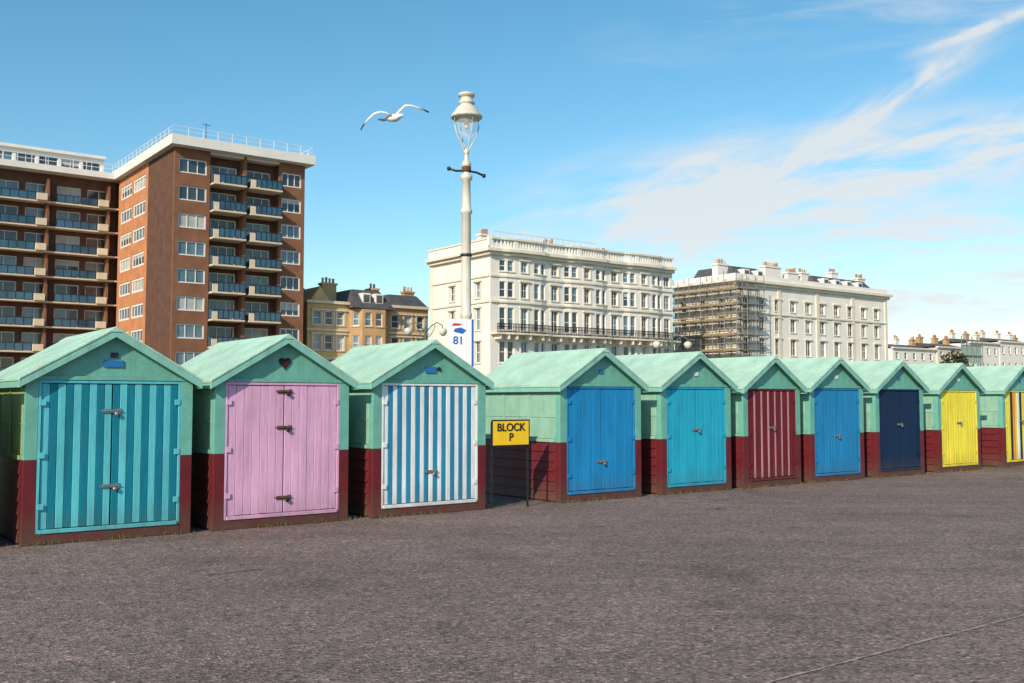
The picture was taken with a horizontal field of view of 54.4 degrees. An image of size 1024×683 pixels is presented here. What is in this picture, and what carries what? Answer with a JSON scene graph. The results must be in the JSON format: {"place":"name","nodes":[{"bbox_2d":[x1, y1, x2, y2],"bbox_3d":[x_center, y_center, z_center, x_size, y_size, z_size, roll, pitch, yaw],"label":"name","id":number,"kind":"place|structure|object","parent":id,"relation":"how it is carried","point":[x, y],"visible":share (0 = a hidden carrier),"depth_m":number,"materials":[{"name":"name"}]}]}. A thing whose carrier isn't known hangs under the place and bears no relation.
{"place":"outdoors","nodes":[
{"label":"outdoors","id":0,"kind":"place"},
{"bbox_2d":[0,123,315,370],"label":"apartment block","id":1,"kind":"structure","parent":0,"point":[179,249],"depth_m":108.59,"materials":[{"name":"brown brick"}]},
{"bbox_2d":[0,150,300,366],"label":"window frame","id":2,"kind":"structure","parent":1,"relation":"in","point":[205,162],"depth_m":109.00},
{"bbox_2d":[303,300,305,344],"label":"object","id":3,"kind":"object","parent":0,"point":[304,323],"visible":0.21,"depth_m":113.59,"materials":[{"name":"brick"}]},
{"bbox_2d":[303,286,329,300],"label":"gable","id":4,"kind":"structure","parent":3,"relation":"on","point":[316,293],"depth_m":113.73,"materials":[{"name":"paint"}]},
{"bbox_2d":[401,293,413,295],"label":"chimney","id":5,"kind":"object","parent":3,"relation":"on","point":[408,294],"visible":0.21,"depth_m":123.95,"materials":[{"name":"beige brick"}]},
{"bbox_2d":[361,104,428,129],"bbox_3d":[-2.290,-4.351,19.315,1.296,0.498,0.421,-1,-3,10],"label":"seagull","id":6,"kind":"object","parent":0,"point":[396,117],"visible":1,"depth_m":19.22,"materials":[{"name":"white"}]},
{"bbox_2d":[0,466,1023,682],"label":"promenade","id":7,"kind":"structure","parent":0,"point":[697,587],"depth_m":8.38,"materials":[{"name":"asphalt"}]},
{"bbox_2d":[0,326,202,545],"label":"beach hut","id":8,"kind":"object","parent":7,"relation":"on","point":[95,435],"visible":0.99,"depth_m":11.73,"materials":[{"name":"paint"}]},
{"bbox_2d":[180,334,357,530],"bbox_3d":[-3.678,1.203,13.975,2.050,2.495,2.537,3,-4,-37],"label":"beach hut","id":9,"kind":"object","parent":7,"relation":"on","point":[270,429],"visible":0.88,"depth_m":13.01,"materials":[{"name":"paint"}]},
{"bbox_2d":[331,339,494,517],"bbox_3d":[-1.849,1.278,15.328,2.080,2.505,2.537,2,-4,-36],"label":"beach hut","id":10,"kind":"object","parent":7,"relation":"on","point":[417,426],"visible":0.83,"depth_m":14.35,"materials":[{"name":"paint"}]},
{"bbox_2d":[447,91,485,318],"bbox_3d":[-0.880,-1.058,19.095,0.615,7.610,0.615,-3,-5,44],"label":"street lamp","id":11,"kind":"object","parent":7,"relation":"on","point":[466,112],"visible":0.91,"depth_m":19.10,"materials":[{"name":"white metal"}]},
{"bbox_2d":[447,319,473,366],"bbox_3d":[-0.984,0.027,18.894,0.512,0.900,0.078,1,-3,-14],"label":"post sign","id":12,"kind":"object","parent":11,"relation":"attached to","point":[460,338],"visible":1,"depth_m":18.87,"materials":[{"name":"metal"}]},
{"bbox_2d":[4,469,992,592],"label":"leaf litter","id":13,"kind":"object","parent":7,"relation":"on","point":[444,512],"visible":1,"depth_m":13.57,"materials":[{"name":"brown plant"}]},
{"bbox_2d":[490,419,529,508],"bbox_3d":[-0.025,1.857,15.169,0.720,1.330,0.053,3,-4,-37],"label":"block sign","id":14,"kind":"object","parent":7,"relation":"on","point":[504,433],"visible":1,"depth_m":15.17,"materials":[{"name":"metal"}]},
{"bbox_2d":[3,465,1023,547],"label":"weeds","id":15,"kind":"object","parent":7,"relation":"on","point":[176,533],"visible":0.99,"depth_m":15.73,"materials":[{"name":"green plant"}]},
{"bbox_2d":[486,348,648,502],"bbox_3d":[0.789,1.404,17.305,1.950,2.485,2.537,2,-4,-37],"label":"beach hut","id":16,"kind":"object","parent":7,"relation":"on","point":[580,409],"visible":0.94,"depth_m":16.45,"materials":[{"name":"paint"}]},
{"bbox_2d":[615,351,737,494],"bbox_3d":[2.606,1.479,18.662,1.970,2.495,2.537,3,-4,-37],"label":"beach hut","id":17,"kind":"object","parent":7,"relation":"on","point":[685,423],"visible":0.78,"depth_m":17.67,"materials":[{"name":"paint"}]},
{"bbox_2d":[708,356,806,487],"bbox_3d":[4.273,1.562,19.912,1.870,2.475,2.537,3,-4,-37],"label":"beach hut","id":18,"kind":"object","parent":7,"relation":"on","point":[765,429],"visible":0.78,"depth_m":18.95,"materials":[{"name":"paint"}]},
{"bbox_2d":[780,357,869,482],"bbox_3d":[5.919,1.619,21.138,1.970,2.505,2.537,3,-4,-37],"label":"beach hut","id":19,"kind":"object","parent":7,"relation":"on","point":[832,424],"visible":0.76,"depth_m":20.18,"materials":[{"name":"paint"}]},
{"bbox_2d":[846,360,929,477],"bbox_3d":[7.714,1.702,22.465,1.970,2.495,2.537,2,-4,-36],"label":"beach hut","id":20,"kind":"object","parent":7,"relation":"on","point":[893,423],"visible":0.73,"depth_m":21.48,"materials":[{"name":"paint"}]},
{"bbox_2d":[765,614,1023,682],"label":"asphalt seam","id":21,"kind":"object","parent":7,"relation":"on","point":[886,650],"visible":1,"depth_m":6.47,"materials":[{"name":"grey asphalt"}]},
{"bbox_2d":[908,363,985,472],"bbox_3d":[9.651,1.792,23.912,1.970,2.485,2.537,2,-4,-36],"label":"beach hut","id":22,"kind":"object","parent":7,"relation":"on","point":[952,425],"visible":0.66,"depth_m":22.89,"materials":[{"name":"paint"}]},
{"bbox_2d":[967,365,1023,466],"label":"beach hut","id":23,"kind":"object","parent":7,"relation":"on","point":[1002,418],"visible":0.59,"depth_m":24.47,"materials":[{"name":"paint"}]},
{"bbox_2d":[0,0,1023,349],"label":"sky","id":24,"kind":"structure","parent":0,"point":[882,141],"materials":[{"name":"blue"}]},
{"bbox_2d":[425,229,680,375],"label":"regency terrace","id":25,"kind":"structure","parent":0,"point":[529,296],"depth_m":111.74,"materials":[{"name":"white paint"}]},
{"bbox_2d":[451,260,668,362],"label":"window frame","id":26,"kind":"structure","parent":25,"relation":"in","point":[523,267],"depth_m":111.67,"materials":[{"name":"white wood"}]},
{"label":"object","id":27,"kind":"object","parent":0,"visible":0},
{"bbox_2d":[336,289,394,310],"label":"mansard","id":28,"kind":"object","parent":27,"relation":"on","point":[352,297],"visible":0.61,"depth_m":116.88,"materials":[{"name":"tile"}]},
{"bbox_2d":[319,284,378,300],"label":"chimney","id":29,"kind":"object","parent":28,"relation":"on","point":[329,291],"visible":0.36,"depth_m":117.55,"materials":[{"name":"brick"}]},
{"bbox_2d":[318,282,379,289],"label":"chimney cap","id":30,"kind":"object","parent":29,"relation":"on","point":[336,284],"visible":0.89,"depth_m":117.81,"materials":[{"name":"stone"}]},
{"bbox_2d":[358,293,382,303],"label":"dormer","id":31,"kind":"object","parent":28,"relation":"attached to","point":[361,295],"depth_m":116.64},
{"label":"ground","id":32,"kind":"structure","parent":0,"visible":0},
{"bbox_2d":[306,303,348,360],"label":"wall","id":33,"kind":"structure","parent":32,"relation":"on","point":[322,353],"depth_m":113.72,"materials":[{"name":"paint"}]},
{"bbox_2d":[349,308,427,350],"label":"wall","id":34,"kind":"structure","parent":32,"relation":"on","point":[362,331],"depth_m":116.51,"materials":[{"name":"beige brick"}]},
{"bbox_2d":[304,299,429,309],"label":"cornice","id":35,"kind":"structure","parent":34,"relation":"on","point":[348,303],"depth_m":114.83,"materials":[{"name":"stone"}]},
{"bbox_2d":[306,328,428,335],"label":"string course","id":36,"kind":"object","parent":34,"relation":"attached to","point":[323,329],"visible":0.86,"depth_m":114.67,"materials":[{"name":"stone"}]},
{"bbox_2d":[312,324,422,351],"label":"sill","id":37,"kind":"structure","parent":34,"relation":"attached to","point":[352,326],"depth_m":114.73,"materials":[{"name":"stone"}]},
{"bbox_2d":[311,310,424,360],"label":"surround","id":38,"kind":"object","parent":34,"relation":"attached to","point":[323,338],"visible":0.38,"depth_m":114.33,"materials":[{"name":"stone"}]},
{"bbox_2d":[313,310,422,361],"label":"window frame","id":39,"kind":"object","parent":34,"relation":"attached to","point":[358,325],"visible":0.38,"depth_m":115.35,"materials":[{"name":"white wood"}]},
{"bbox_2d":[313,311,370,346],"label":"glass","id":40,"kind":"object","parent":39,"relation":"in","point":[340,322],"visible":0.46,"depth_m":115.31,"materials":[{"name":"grey glass"}]},
{"bbox_2d":[313,316,409,349],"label":"glass","id":41,"kind":"object","parent":39,"relation":"in","point":[339,339],"visible":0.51,"depth_m":114.95,"materials":[{"name":"glass"}]},
{"bbox_2d":[325,312,421,361],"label":"glass","id":42,"kind":"object","parent":39,"relation":"in","point":[328,317],"visible":0.31,"depth_m":116.45,"materials":[{"name":"grey glass"}]},
{"bbox_2d":[311,308,426,358],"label":"hood","id":43,"kind":"object","parent":34,"relation":"attached to","point":[346,333],"visible":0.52,"depth_m":114.55,"materials":[{"name":"stone"}]},
{"bbox_2d":[376,337,421,342],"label":"blind","id":44,"kind":"object","parent":34,"relation":"attached to","point":[378,339],"visible":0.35,"depth_m":116.52,"materials":[{"name":"white fabric"}]},
{"bbox_2d":[672,271,765,357],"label":"scaffolding","id":45,"kind":"object","parent":32,"relation":"on","point":[706,291],"visible":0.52,"depth_m":131.33,"materials":[{"name":"metal"}]},
{"bbox_2d":[672,258,892,361],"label":"stucco terrace","id":46,"kind":"structure","parent":32,"relation":"on","point":[830,314],"depth_m":138.67,"materials":[{"name":"white paint"}]},
{"bbox_2d":[681,297,878,358],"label":"window frame","id":47,"kind":"structure","parent":46,"relation":"in","point":[806,308],"depth_m":139.38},
{"bbox_2d":[888,348,890,359],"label":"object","id":48,"kind":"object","parent":32,"relation":"on","point":[889,353],"visible":0.14,"depth_m":192.74,"materials":[{"name":"white paint"}]},
{"bbox_2d":[888,344,929,348],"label":"roof","id":49,"kind":"structure","parent":48,"relation":"on","point":[891,345],"depth_m":199.47,"materials":[{"name":"stone"}]},
{"bbox_2d":[892,339,899,344],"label":"chimney","id":50,"kind":"object","parent":49,"relation":"on","point":[895,341],"visible":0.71,"depth_m":200.39,"materials":[{"name":"white paint"}]},
{"bbox_2d":[909,340,915,345],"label":"chimney","id":51,"kind":"object","parent":49,"relation":"on","point":[912,342],"visible":0.36,"depth_m":203.87,"materials":[{"name":"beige brick"}]},
{"bbox_2d":[891,348,934,364],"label":"wall","id":52,"kind":"structure","parent":32,"relation":"on","point":[918,356],"depth_m":196.56,"materials":[{"name":"white paint"}]},
{"bbox_2d":[891,347,936,350],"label":"cornice","id":53,"kind":"structure","parent":52,"relation":"on","point":[914,348],"depth_m":196.18,"materials":[{"name":"beige paint"}]},
{"bbox_2d":[896,352,931,359],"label":"window frame","id":54,"kind":"object","parent":52,"relation":"attached to","point":[914,356],"visible":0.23,"depth_m":196.77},
{"bbox_2d":[904,353,930,359],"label":"glass","id":55,"kind":"object","parent":54,"relation":"in","point":[914,355],"visible":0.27,"depth_m":197.03,"materials":[{"name":"grey glass"}]},
{"bbox_2d":[936,348,968,363],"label":"wall","id":56,"kind":"structure","parent":32,"relation":"on","point":[945,351],"depth_m":202.57,"materials":[{"name":"beige paint"}]},
{"bbox_2d":[935,346,960,348],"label":"cornice","id":57,"kind":"structure","parent":56,"relation":"on","point":[947,347],"depth_m":202.58,"materials":[{"name":"beige paint"}]},
{"bbox_2d":[940,348,972,366],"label":"tree","id":58,"kind":"object","parent":32,"relation":"on","point":[957,358],"visible":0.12,"depth_m":162.10,"materials":[{"name":"green plant"}]},
{"bbox_2d":[950,343,967,346],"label":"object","id":59,"kind":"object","parent":32,"relation":"on","point":[957,344],"visible":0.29,"depth_m":210.78,"materials":[{"name":"white paint"}]},
{"bbox_2d":[938,338,991,343],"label":"roof","id":60,"kind":"structure","parent":59,"relation":"on","point":[952,341],"depth_m":213.86,"materials":[{"name":"stone"}]},
{"bbox_2d":[948,333,979,339],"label":"chimney","id":61,"kind":"object","parent":60,"relation":"on","point":[951,335],"visible":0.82,"depth_m":212.95,"materials":[{"name":"beige paint"}]},
{"bbox_2d":[961,336,982,365],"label":"scaffolding","id":62,"kind":"object","parent":32,"relation":"on","point":[972,351],"visible":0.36,"depth_m":201.94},
{"bbox_2d":[968,343,998,365],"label":"wall","id":63,"kind":"structure","parent":32,"relation":"on","point":[991,360],"depth_m":213.64,"materials":[{"name":"white paint"}]},
{"bbox_2d":[968,341,1000,344],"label":"cornice","id":64,"kind":"structure","parent":63,"relation":"on","point":[985,342],"depth_m":212.06,"materials":[{"name":"beige paint"}]},
{"bbox_2d":[998,342,1023,365],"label":"wall","id":65,"kind":"structure","parent":32,"relation":"on","point":[1006,358],"depth_m":219.12,"materials":[{"name":"white paint"}]},
{"bbox_2d":[998,341,1023,343],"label":"cornice","id":66,"kind":"structure","parent":65,"relation":"on","point":[1011,342],"depth_m":218.64,"materials":[{"name":"beige paint"}]},
{"bbox_2d":[1002,346,1022,364],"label":"window frame","id":67,"kind":"object","parent":65,"relation":"attached to","point":[1016,353],"visible":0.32,"depth_m":220.65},
{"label":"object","id":68,"kind":"object","parent":32,"relation":"on","visible":0},
{"bbox_2d":[916,343,957,347],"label":"roof","id":69,"kind":"structure","parent":68,"relation":"on","point":[927,345],"depth_m":205.57,"materials":[{"name":"stone"}]},
{"bbox_2d":[916,338,949,344],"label":"chimney","id":70,"kind":"object","parent":69,"relation":"on","point":[935,341],"visible":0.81,"depth_m":208.52,"materials":[{"name":"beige brick"}]},
{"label":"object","id":71,"kind":"object","parent":32,"relation":"on","visible":0},
{"bbox_2d":[972,338,1020,341],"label":"roof","id":72,"kind":"structure","parent":71,"relation":"on","point":[990,340],"depth_m":221.01,"materials":[{"name":"stone"}]},
{"bbox_2d":[979,333,1000,338],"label":"chimney","id":73,"kind":"object","parent":72,"relation":"on","point":[997,336],"visible":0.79,"depth_m":224.01,"materials":[{"name":"beige paint"}]},
{"bbox_2d":[1006,335,1012,339],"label":"chimney","id":74,"kind":"object","parent":72,"relation":"on","point":[1009,337],"visible":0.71,"depth_m":227.49,"materials":[{"name":"white paint"}]},
{"label":"lawn","id":75,"kind":"structure","parent":0,"visible":0},
{"bbox_2d":[404,320,446,339],"bbox_3d":[-3.300,1.508,37.977,1.660,4.700,0.331,1,-3,-10],"label":"twin arm lamp","id":76,"kind":"object","parent":75,"relation":"on","point":[408,330],"visible":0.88,"depth_m":38.05,"materials":[{"name":"green metal"}]},
{"bbox_2d":[652,334,691,352],"bbox_3d":[6.450,1.825,39.962,1.660,4.300,0.331,1,-3,-10],"label":"twin arm lamp","id":77,"kind":"object","parent":75,"relation":"on","point":[656,344],"visible":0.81,"depth_m":40.02,"materials":[{"name":"white glass"}]},
{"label":"chimney cap","id":78,"kind":"object","parent":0,"visible":0},
{"bbox_2d":[325,277,405,290],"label":"chimney pot","id":79,"kind":"object","parent":78,"relation":"on","point":[326,278],"visible":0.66,"depth_m":118.20,"materials":[{"name":"brown ceramic"}]},
{"bbox_2d":[321,278,411,291],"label":"chimney pot","id":80,"kind":"object","parent":78,"relation":"on","point":[370,284],"visible":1,"depth_m":121.58,"materials":[{"name":"ceramic"}]},
{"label":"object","id":81,"kind":"object","parent":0,"visible":0},
{"bbox_2d":[383,294,426,306],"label":"mansard side","id":82,"kind":"object","parent":81,"relation":"on","point":[403,300],"visible":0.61,"depth_m":120.97,"materials":[{"name":"stone"}]}
]}

